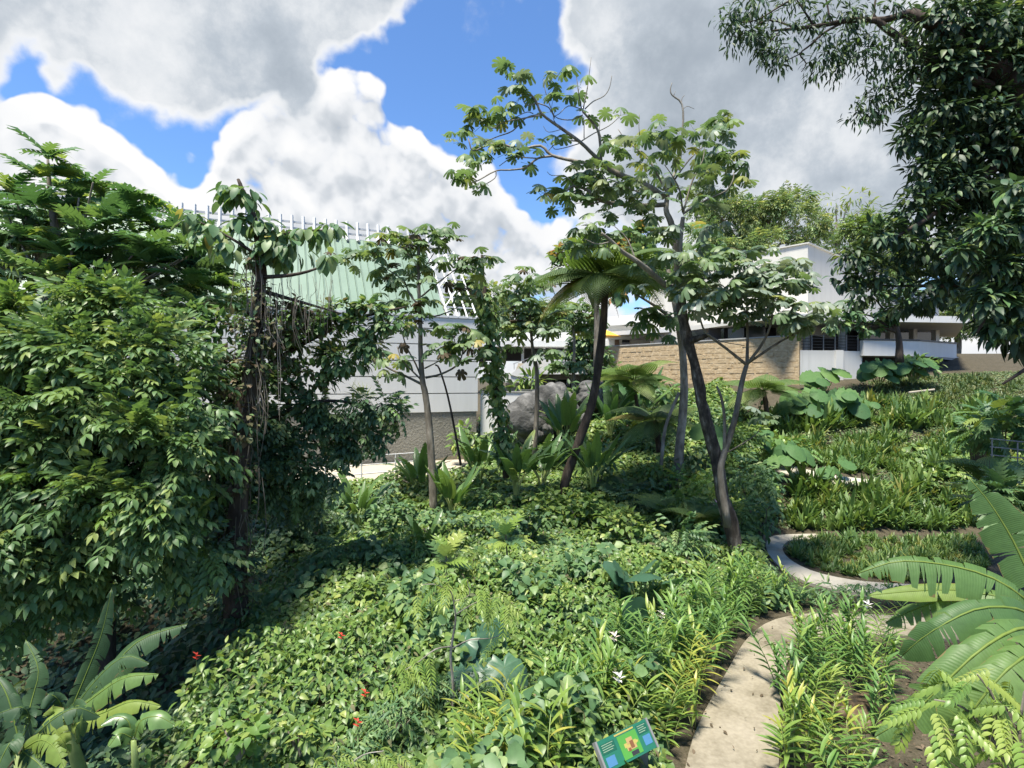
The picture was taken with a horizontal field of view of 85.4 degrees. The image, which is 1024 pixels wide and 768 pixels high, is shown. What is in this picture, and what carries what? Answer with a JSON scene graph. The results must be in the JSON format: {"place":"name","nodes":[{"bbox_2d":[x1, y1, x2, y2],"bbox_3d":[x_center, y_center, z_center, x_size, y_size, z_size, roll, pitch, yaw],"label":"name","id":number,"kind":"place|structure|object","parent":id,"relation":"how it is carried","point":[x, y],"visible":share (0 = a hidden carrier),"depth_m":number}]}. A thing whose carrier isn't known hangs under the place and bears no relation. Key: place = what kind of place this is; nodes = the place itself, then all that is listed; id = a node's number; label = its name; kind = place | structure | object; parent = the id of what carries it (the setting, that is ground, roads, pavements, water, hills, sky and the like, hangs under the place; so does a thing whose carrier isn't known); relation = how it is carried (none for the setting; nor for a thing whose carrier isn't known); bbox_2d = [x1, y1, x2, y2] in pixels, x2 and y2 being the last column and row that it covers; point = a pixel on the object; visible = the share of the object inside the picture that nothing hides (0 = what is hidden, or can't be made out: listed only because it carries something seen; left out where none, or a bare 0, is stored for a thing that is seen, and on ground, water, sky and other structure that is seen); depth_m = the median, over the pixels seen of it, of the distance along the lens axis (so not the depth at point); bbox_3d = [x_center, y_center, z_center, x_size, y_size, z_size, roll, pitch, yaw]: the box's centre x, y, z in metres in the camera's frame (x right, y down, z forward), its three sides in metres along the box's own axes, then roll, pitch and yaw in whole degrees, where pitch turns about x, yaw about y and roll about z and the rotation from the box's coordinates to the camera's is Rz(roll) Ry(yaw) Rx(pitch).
{"place":"outdoors","nodes":[
{"label":"outdoors","id":0,"kind":"place"},
{"bbox_2d":[0,354,1023,767],"bbox_3d":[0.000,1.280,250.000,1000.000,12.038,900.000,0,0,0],"label":"ground","id":1,"kind":"structure","parent":0,"point":[958,364],"depth_m":12.71},
{"bbox_2d":[0,640,99,767],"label":"banana plant","id":2,"kind":"object","parent":1,"relation":"on","point":[14,707],"visible":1,"depth_m":6.58},
{"bbox_2d":[35,589,187,767],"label":"banana plant","id":3,"kind":"object","parent":1,"relation":"on","point":[116,673],"visible":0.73,"depth_m":7.45},
{"bbox_2d":[0,258,265,685],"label":"dense tree","id":4,"kind":"object","parent":1,"relation":"on","point":[90,411],"visible":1,"depth_m":9.07},
{"bbox_2d":[0,125,272,534],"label":"breadfruit tree","id":5,"kind":"object","parent":1,"relation":"on","point":[58,251],"visible":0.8,"depth_m":14.95},
{"bbox_2d":[101,710,174,767],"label":"banana plant","id":6,"kind":"object","parent":1,"relation":"on","point":[159,719],"visible":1,"depth_m":6.78},
{"bbox_2d":[0,481,399,767],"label":"gully undergrowth","id":7,"kind":"object","parent":1,"relation":"on","point":[169,659],"visible":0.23,"depth_m":11.76},
{"bbox_2d":[152,529,265,622],"bbox_3d":[-6.335,3.842,11.460,1.995,1.581,2.109,0,0,0],"label":"leafy shrub","id":8,"kind":"object","parent":1,"relation":"on","point":[201,602],"visible":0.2,"depth_m":11.23},
{"bbox_2d":[193,704,273,762],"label":"leafy shrub","id":9,"kind":"object","parent":1,"relation":"on","point":[238,744],"visible":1,"depth_m":7.14},
{"bbox_2d":[0,184,478,469],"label":"museum hall","id":10,"kind":"structure","parent":1,"relation":"on","point":[463,396],"depth_m":28.85},
{"bbox_2d":[171,178,354,622],"bbox_3d":[-5.260,0.459,11.985,3.556,9.802,1.773,0,0,0],"label":"vine smothered tree","id":11,"kind":"object","parent":1,"relation":"on","point":[278,259],"visible":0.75,"depth_m":11.82},
{"bbox_2d":[256,485,330,537],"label":"leafy shrub","id":12,"kind":"object","parent":1,"relation":"on","point":[306,519],"visible":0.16,"depth_m":15.15},
{"bbox_2d":[176,293,418,552],"bbox_3d":[-5.410,1.127,13.377,6.243,6.697,2.381,0,0,0],"label":"spreading tree","id":13,"kind":"object","parent":1,"relation":"on","point":[284,443],"visible":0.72,"depth_m":13.22},
{"bbox_2d":[269,712,338,762],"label":"leafy shrub","id":14,"kind":"object","parent":1,"relation":"on","point":[299,746],"visible":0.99,"depth_m":7.21},
{"bbox_2d":[296,525,373,574],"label":"leafy shrub","id":15,"kind":"object","parent":1,"relation":"on","point":[339,549],"visible":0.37,"depth_m":14.09},
{"bbox_2d":[328,468,394,525],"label":"paddle leaf plant","id":16,"kind":"object","parent":1,"relation":"on","point":[364,501],"visible":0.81,"depth_m":17.63},
{"bbox_2d":[355,684,437,742],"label":"leafy shrub","id":17,"kind":"object","parent":1,"relation":"on","point":[403,725],"visible":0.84,"depth_m":7.73},
{"bbox_2d":[359,499,435,541],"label":"leafy shrub","id":18,"kind":"object","parent":1,"relation":"on","point":[391,526],"visible":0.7,"depth_m":16.21},
{"bbox_2d":[35,377,781,600],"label":"undergrowth","id":19,"kind":"object","parent":1,"relation":"on","point":[578,485],"visible":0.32,"depth_m":22.12},
{"bbox_2d":[316,222,505,508],"bbox_3d":[-3.578,-0.436,18.814,6.760,10.235,2.672,0,0,0],"label":"slim cecropia","id":20,"kind":"object","parent":1,"relation":"on","point":[450,350],"visible":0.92,"depth_m":18.88},
{"bbox_2d":[383,442,454,491],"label":"paddle leaf plant","id":21,"kind":"object","parent":1,"relation":"on","point":[409,470],"visible":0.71,"depth_m":20.65},
{"bbox_2d":[422,530,473,585],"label":"breadfruit sapling","id":22,"kind":"object","parent":1,"relation":"on","point":[445,549],"visible":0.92,"depth_m":12.25},
{"bbox_2d":[385,578,523,716],"bbox_3d":[-0.910,4.137,8.537,2.224,2.473,1.320,0,0,0],"label":"thin sapling","id":23,"kind":"object","parent":1,"relation":"on","point":[450,595],"visible":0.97,"depth_m":8.38},
{"bbox_2d":[425,461,483,510],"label":"paddle leaf plant","id":24,"kind":"object","parent":1,"relation":"on","point":[445,484],"visible":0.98,"depth_m":18.19},
{"bbox_2d":[129,501,784,767],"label":"shrubby cover","id":25,"kind":"object","parent":1,"relation":"on","point":[637,562],"visible":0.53,"depth_m":9.79},
{"bbox_2d":[151,506,787,767],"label":"vine underlayer","id":26,"kind":"object","parent":1,"relation":"on","point":[302,707],"visible":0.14,"depth_m":9.72},
{"bbox_2d":[145,503,769,767],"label":"ground cover plants","id":27,"kind":"object","parent":26,"relation":"on","point":[577,709],"visible":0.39,"depth_m":9.81},
{"bbox_2d":[177,506,771,767],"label":"vine cover","id":28,"kind":"object","parent":1,"relation":"on","point":[272,620],"visible":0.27,"depth_m":9.78},
{"bbox_2d":[449,704,510,763],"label":"ginger plant","id":29,"kind":"object","parent":1,"relation":"on","point":[473,735],"visible":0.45,"depth_m":7.11},
{"bbox_2d":[442,271,517,366],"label":"background tree","id":30,"kind":"object","parent":1,"relation":"on","point":[470,284],"visible":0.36,"depth_m":51.47},
{"bbox_2d":[439,616,527,701],"bbox_3d":[-0.546,4.688,9.471,1.618,0.974,1.920,0,0,0],"label":"elephant ear","id":31,"kind":"object","parent":1,"relation":"on","point":[508,664],"visible":0.58,"depth_m":9.31},
{"bbox_2d":[450,425,517,481],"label":"paddle leaf plant","id":32,"kind":"object","parent":1,"relation":"on","point":[478,456],"visible":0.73,"depth_m":21.77},
{"bbox_2d":[311,670,658,767],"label":"dark cover","id":33,"kind":"object","parent":1,"relation":"on","point":[366,749],"visible":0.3,"depth_m":7.88},
{"bbox_2d":[441,661,529,747],"bbox_3d":[-0.351,4.623,7.796,1.289,1.279,0.793,0,0,0],"label":"ginger plant","id":34,"kind":"object","parent":1,"relation":"on","point":[471,714],"visible":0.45,"depth_m":7.78},
{"bbox_2d":[185,504,788,767],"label":"broad leaf cover","id":35,"kind":"object","parent":1,"relation":"on","point":[514,756],"visible":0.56,"depth_m":10.59},
{"bbox_2d":[472,255,516,478],"bbox_3d":[-0.634,-0.625,20.027,1.676,8.046,1.469,0,0,0],"label":"vine wrapped tree","id":36,"kind":"object","parent":1,"relation":"on","point":[494,374],"visible":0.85,"depth_m":19.78},
{"bbox_2d":[484,511,533,554],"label":"breadfruit sapling","id":37,"kind":"object","parent":1,"relation":"on","point":[506,529],"visible":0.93,"depth_m":13.54},
{"bbox_2d":[475,430,558,495],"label":"paddle leaf plant","id":38,"kind":"object","parent":1,"relation":"on","point":[521,460],"visible":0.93,"depth_m":19.24},
{"bbox_2d":[495,504,562,537],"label":"leafy shrub","id":39,"kind":"object","parent":1,"relation":"on","point":[526,527],"visible":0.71,"depth_m":15.79},
{"bbox_2d":[492,266,578,454],"bbox_3d":[0.942,-0.891,24.051,4.144,8.441,3.184,0,0,0],"label":"thin cecropia","id":40,"kind":"object","parent":1,"relation":"on","point":[520,326],"visible":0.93,"depth_m":23.91},
{"bbox_2d":[478,332,606,390],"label":"terrace building","id":41,"kind":"structure","parent":1,"relation":"on","point":[559,343],"depth_m":48.00},
{"bbox_2d":[503,382,583,445],"bbox_3d":[1.779,1.604,29.559,4.683,3.462,3.455,0,0,0],"label":"boulder","id":42,"kind":"object","parent":1,"relation":"on","point":[521,409],"visible":0.44,"depth_m":28.12},
{"bbox_2d":[505,677,586,767],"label":"ginger plant","id":43,"kind":"object","parent":1,"relation":"on","point":[559,717],"visible":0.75,"depth_m":6.82},
{"bbox_2d":[512,429,584,483],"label":"paddle leaf plant","id":44,"kind":"object","parent":1,"relation":"on","point":[545,464],"visible":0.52,"depth_m":20.28},
{"bbox_2d":[539,389,600,447],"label":"paddle leaf plant","id":45,"kind":"object","parent":1,"relation":"on","point":[562,413],"visible":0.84,"depth_m":24.65},
{"bbox_2d":[544,297,609,388],"bbox_3d":[3.590,-2.050,33.021,4.822,6.141,3.696,0,0,0],"label":"thin cecropia","id":46,"kind":"object","parent":1,"relation":"on","point":[573,367],"visible":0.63,"depth_m":32.46},
{"bbox_2d":[549,491,624,532],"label":"leafy shrub","id":47,"kind":"object","parent":1,"relation":"on","point":[582,511],"visible":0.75,"depth_m":17.36},
{"bbox_2d":[561,331,616,381],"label":"background tree","id":48,"kind":"object","parent":1,"relation":"on","point":[583,346],"visible":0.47,"depth_m":37.52},
{"bbox_2d":[557,645,629,722],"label":"ginger plant","id":49,"kind":"object","parent":1,"relation":"on","point":[591,673],"visible":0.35,"depth_m":8.25},
{"bbox_2d":[561,430,638,486],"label":"paddle leaf plant","id":50,"kind":"object","parent":1,"relation":"on","point":[590,456],"visible":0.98,"depth_m":19.72},
{"bbox_2d":[442,56,758,556],"bbox_3d":[2.321,-1.606,15.646,8.935,14.694,3.659,0,0,0],"label":"cecropia tree","id":51,"kind":"object","parent":1,"relation":"on","point":[668,143],"visible":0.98,"depth_m":15.41},
{"bbox_2d":[544,220,663,366],"bbox_3d":[5.346,-4.915,30.399,7.341,7.990,3.800,0,0,0],"label":"background tree","id":52,"kind":"object","parent":1,"relation":"on","point":[557,252],"visible":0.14,"depth_m":29.77},
{"bbox_2d":[523,233,685,494],"bbox_3d":[3.283,-0.067,19.256,5.801,9.293,5.958,0,0,0],"label":"tree fern","id":53,"kind":"object","parent":1,"relation":"on","point":[594,277],"visible":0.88,"depth_m":19.32},
{"bbox_2d":[570,617,652,700],"bbox_3d":[1.593,4.504,8.830,1.291,1.488,1.471,0,0,0],"label":"ginger plant","id":54,"kind":"object","parent":1,"relation":"on","point":[607,644],"visible":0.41,"depth_m":8.73},
{"bbox_2d":[585,380,656,434],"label":"paddle leaf plant","id":55,"kind":"object","parent":1,"relation":"on","point":[610,399],"visible":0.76,"depth_m":25.93},
{"bbox_2d":[592,717,658,767],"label":"information sign","id":56,"kind":"object","parent":1,"relation":"on","point":[628,744],"visible":1,"depth_m":6.72},
{"bbox_2d":[592,587,658,655],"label":"ginger plant","id":57,"kind":"object","parent":1,"relation":"on","point":[620,616],"visible":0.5,"depth_m":9.97},
{"bbox_2d":[586,505,667,544],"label":"leafy shrub","id":58,"kind":"object","parent":1,"relation":"on","point":[639,529],"visible":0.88,"depth_m":16.42},
{"bbox_2d":[588,360,677,406],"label":"tree fern","id":59,"kind":"object","parent":1,"relation":"on","point":[640,374],"visible":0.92,"depth_m":25.48},
{"bbox_2d":[606,315,668,345],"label":"concrete canopy","id":60,"kind":"object","parent":1,"relation":"on","point":[617,325],"visible":0.22,"depth_m":46.50},
{"bbox_2d":[603,559,682,600],"bbox_3d":[2.866,4.537,12.256,1.695,1.284,1.622,0,0,0],"label":"elephant ear","id":61,"kind":"object","parent":1,"relation":"on","point":[616,573],"visible":0.82,"depth_m":12.28},
{"bbox_2d":[601,404,698,454],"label":"tree fern","id":62,"kind":"object","parent":1,"relation":"on","point":[654,423],"visible":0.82,"depth_m":22.55},
{"bbox_2d":[621,608,684,696],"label":"ginger plant","id":63,"kind":"object","parent":1,"relation":"on","point":[644,641],"visible":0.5,"depth_m":9.19},
{"bbox_2d":[621,670,695,755],"bbox_3d":[2.161,4.687,8.095,1.105,1.219,0.820,0,0,0],"label":"ginger plant","id":64,"kind":"object","parent":1,"relation":"on","point":[661,706],"visible":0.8,"depth_m":8.08},
{"bbox_2d":[601,221,734,480],"bbox_3d":[5.766,-1.365,20.901,5.548,10.007,3.745,0,0,0],"label":"pale trunk tree","id":65,"kind":"object","parent":1,"relation":"on","point":[666,320],"visible":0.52,"depth_m":20.84},
{"bbox_2d":[650,642,709,732],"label":"ginger plant","id":66,"kind":"object","parent":1,"relation":"on","point":[695,684],"visible":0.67,"depth_m":8.55},
{"bbox_2d":[644,474,721,532],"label":"leafy shrub","id":67,"kind":"object","parent":1,"relation":"on","point":[677,519],"visible":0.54,"depth_m":18.19},
{"bbox_2d":[644,511,722,561],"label":"leafy shrub","id":68,"kind":"object","parent":1,"relation":"on","point":[683,544],"visible":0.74,"depth_m":15.21},
{"bbox_2d":[645,588,736,684],"bbox_3d":[3.174,4.545,9.994,1.540,1.492,1.276,0,0,0],"label":"ginger plant","id":69,"kind":"object","parent":1,"relation":"on","point":[670,605],"visible":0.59,"depth_m":9.79},
{"bbox_2d":[671,630,725,707],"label":"ginger plant","id":70,"kind":"object","parent":1,"relation":"on","point":[696,662],"visible":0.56,"depth_m":9.19},
{"bbox_2d":[601,335,802,384],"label":"stone wall","id":71,"kind":"structure","parent":1,"relation":"on","point":[781,361],"depth_m":36.22},
{"bbox_2d":[663,463,742,526],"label":"leafy shrub","id":72,"kind":"object","parent":1,"relation":"on","point":[701,476],"visible":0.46,"depth_m":19.80},
{"bbox_2d":[680,598,748,670],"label":"ginger plant","id":73,"kind":"object","parent":1,"relation":"on","point":[710,614],"visible":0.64,"depth_m":10.47},
{"bbox_2d":[692,546,762,609],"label":"ginger plant","id":74,"kind":"object","parent":1,"relation":"on","point":[731,567],"visible":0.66,"depth_m":12.61},
{"bbox_2d":[702,408,771,474],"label":"leafy shrub","id":75,"kind":"object","parent":1,"relation":"on","point":[734,463],"visible":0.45,"depth_m":22.06},
{"bbox_2d":[708,445,791,520],"bbox_3d":[8.350,3.499,19.550,2.905,2.670,2.667,0,0,0],"label":"leafy shrub","id":76,"kind":"object","parent":1,"relation":"on","point":[760,474],"visible":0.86,"depth_m":19.25},
{"bbox_2d":[658,244,848,527],"bbox_3d":[6.640,-0.063,15.137,5.734,7.987,3.248,0,0,0],"label":"young cecropia","id":77,"kind":"object","parent":1,"relation":"on","point":[753,281],"visible":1,"depth_m":14.71},
{"bbox_2d":[714,374,814,414],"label":"tree fern","id":78,"kind":"object","parent":1,"relation":"on","point":[775,386],"visible":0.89,"depth_m":26.50},
{"bbox_2d":[733,612,834,689],"bbox_3d":[4.627,4.714,9.411,1.226,1.248,1.396,0,0,0],"label":"ginger plant","id":79,"kind":"object","parent":1,"relation":"on","point":[789,652],"visible":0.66,"depth_m":9.43},
{"bbox_2d":[767,439,815,471],"bbox_3d":[10.876,2.837,21.832,1.775,1.225,1.940,0,0,0],"label":"elephant ear","id":80,"kind":"object","parent":1,"relation":"on","point":[787,455],"visible":0.98,"depth_m":21.42},
{"bbox_2d":[767,664,820,764],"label":"ginger plant","id":81,"kind":"object","parent":1,"relation":"on","point":[781,713],"visible":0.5,"depth_m":7.93},
{"bbox_2d":[755,668,835,767],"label":"ginger plant","id":82,"kind":"object","parent":1,"relation":"on","point":[790,728],"visible":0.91,"depth_m":7.41},
{"bbox_2d":[777,387,827,417],"bbox_3d":[14.470,1.018,27.310,2.793,1.782,2.524,0,0,0],"label":"elephant ear","id":83,"kind":"object","parent":1,"relation":"on","point":[794,406],"visible":0.73,"depth_m":26.89},
{"bbox_2d":[769,634,844,717],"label":"ginger plant","id":84,"kind":"object","parent":1,"relation":"on","point":[801,665],"visible":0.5,"depth_m":8.70},
{"bbox_2d":[650,242,969,384],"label":"white pavilion","id":85,"kind":"structure","parent":1,"relation":"on","point":[850,352],"depth_m":36.63},
{"bbox_2d":[799,367,851,391],"bbox_3d":[17.191,-0.119,30.907,2.461,1.692,2.592,0,0,0],"label":"elephant ear","id":86,"kind":"object","parent":1,"relation":"on","point":[817,379],"visible":0.87,"depth_m":30.33},
{"bbox_2d":[797,692,870,765],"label":"ginger plant","id":87,"kind":"object","parent":1,"relation":"on","point":[807,702],"visible":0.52,"depth_m":7.55},
{"bbox_2d":[803,700,885,767],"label":"ginger plant","id":88,"kind":"object","parent":1,"relation":"on","point":[833,756],"visible":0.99,"depth_m":6.90},
{"bbox_2d":[824,387,870,418],"bbox_3d":[16.486,0.975,27.414,2.376,1.668,2.376,0,0,0],"label":"elephant ear","id":89,"kind":"object","parent":1,"relation":"on","point":[849,399],"visible":0.71,"depth_m":26.74},
{"bbox_2d":[815,691,886,733],"bbox_3d":[5.406,5.297,8.843,1.078,0.605,0.807,0,0,0],"label":"boulder","id":90,"kind":"object","parent":1,"relation":"on","point":[856,699],"visible":0.38,"depth_m":8.68},
{"bbox_2d":[815,689,888,767],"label":"ginger plant","id":91,"kind":"object","parent":1,"relation":"on","point":[861,718],"visible":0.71,"depth_m":7.75},
{"bbox_2d":[753,564,957,612],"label":"bed edging plants","id":92,"kind":"object","parent":1,"relation":"on","point":[811,599],"visible":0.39,"depth_m":13.29},
{"bbox_2d":[708,0,1023,322],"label":"overhanging tree","id":93,"kind":"object","parent":1,"relation":"on","point":[971,71],"visible":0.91,"depth_m":10.85},
{"bbox_2d":[821,277,921,362],"bbox_3d":[19.353,-3.527,29.973,5.420,4.749,2.325,0,0,0],"label":"background tree","id":94,"kind":"object","parent":1,"relation":"on","point":[882,320],"visible":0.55,"depth_m":29.87},
{"bbox_2d":[744,387,1004,434],"bbox_3d":[17.536,1.353,27.323,13.775,2.507,4.728,0,0,0],"label":"strap leaf row","id":95,"kind":"object","parent":1,"relation":"on","point":[906,413],"visible":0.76,"depth_m":26.59},
{"bbox_2d":[846,613,909,702],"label":"ginger plant","id":96,"kind":"object","parent":1,"relation":"on","point":[891,654],"visible":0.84,"depth_m":9.43},
{"bbox_2d":[856,358,904,385],"bbox_3d":[20.577,-0.694,31.020,2.542,1.647,2.382,0,0,0],"label":"elephant ear","id":97,"kind":"object","parent":1,"relation":"on","point":[870,370],"visible":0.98,"depth_m":30.49},
{"bbox_2d":[855,643,908,734],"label":"ginger plant","id":98,"kind":"object","parent":1,"relation":"on","point":[889,688],"visible":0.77,"depth_m":8.50},
{"bbox_2d":[748,370,1023,528],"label":"terrace undergrowth","id":99,"kind":"object","parent":1,"relation":"on","point":[995,375],"visible":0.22,"depth_m":26.92},
{"bbox_2d":[784,526,993,582],"bbox_3d":[12.076,5.081,16.986,7.370,0.690,4.517,0,0,0],"label":"strap leaf bed","id":100,"kind":"object","parent":1,"relation":"on","point":[827,547],"visible":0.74,"depth_m":17.21},
{"bbox_2d":[775,460,1017,531],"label":"strap leaf bank","id":101,"kind":"structure","parent":1,"relation":"on","point":[895,503],"depth_m":20.24},
{"bbox_2d":[773,418,1020,481],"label":"strap leaf terrace","id":102,"kind":"structure","parent":1,"relation":"on","point":[875,445],"depth_m":23.91},
{"bbox_2d":[858,478,1023,767],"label":"banana plant","id":103,"kind":"object","parent":1,"relation":"on","point":[971,621],"visible":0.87,"depth_m":5.67},
{"bbox_2d":[863,371,1023,407],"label":"mossy slope","id":104,"kind":"structure","parent":1,"relation":"on","point":[1011,386],"depth_m":30.71},
{"bbox_2d":[881,667,1023,767],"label":"bright sapling","id":105,"kind":"object","parent":1,"relation":"on","point":[993,734],"visible":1,"depth_m":4.47},
{"bbox_2d":[895,423,1023,483],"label":"broad leaf slope","id":106,"kind":"structure","parent":1,"relation":"on","point":[953,454],"depth_m":23.00},
{"bbox_2d":[925,455,1023,481],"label":"fern plant","id":107,"kind":"object","parent":1,"relation":"on","point":[972,467],"visible":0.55,"depth_m":14.16},
{"bbox_2d":[937,172,1023,384],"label":"leaved tree","id":108,"kind":"object","parent":1,"relation":"on","point":[990,248],"visible":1,"depth_m":7.41},
{"bbox_2d":[944,389,1023,462],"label":"leafy shrub","id":109,"kind":"object","parent":1,"relation":"on","point":[992,422],"visible":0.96,"depth_m":15.81},
{"bbox_2d":[945,453,1023,534],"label":"leafy shrub","id":110,"kind":"object","parent":1,"relation":"on","point":[1000,479],"visible":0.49,"depth_m":11.83},
{"bbox_2d":[0,0,1023,377],"label":"sky","id":111,"kind":"structure","parent":0,"point":[332,110]},
{"bbox_2d":[678,180,840,259],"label":"background tree","id":112,"kind":"object","parent":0,"point":[755,229],"visible":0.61,"depth_m":48.85},
{"bbox_2d":[685,613,1002,767],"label":"path","id":113,"kind":"structure","parent":0,"point":[738,712],"depth_m":9.00},
{"bbox_2d":[766,534,963,597],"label":"curved path","id":114,"kind":"structure","parent":0,"point":[775,547],"depth_m":15.45},
{"bbox_2d":[820,204,942,283],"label":"background tree","id":115,"kind":"object","parent":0,"point":[848,231],"visible":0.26,"depth_m":56.84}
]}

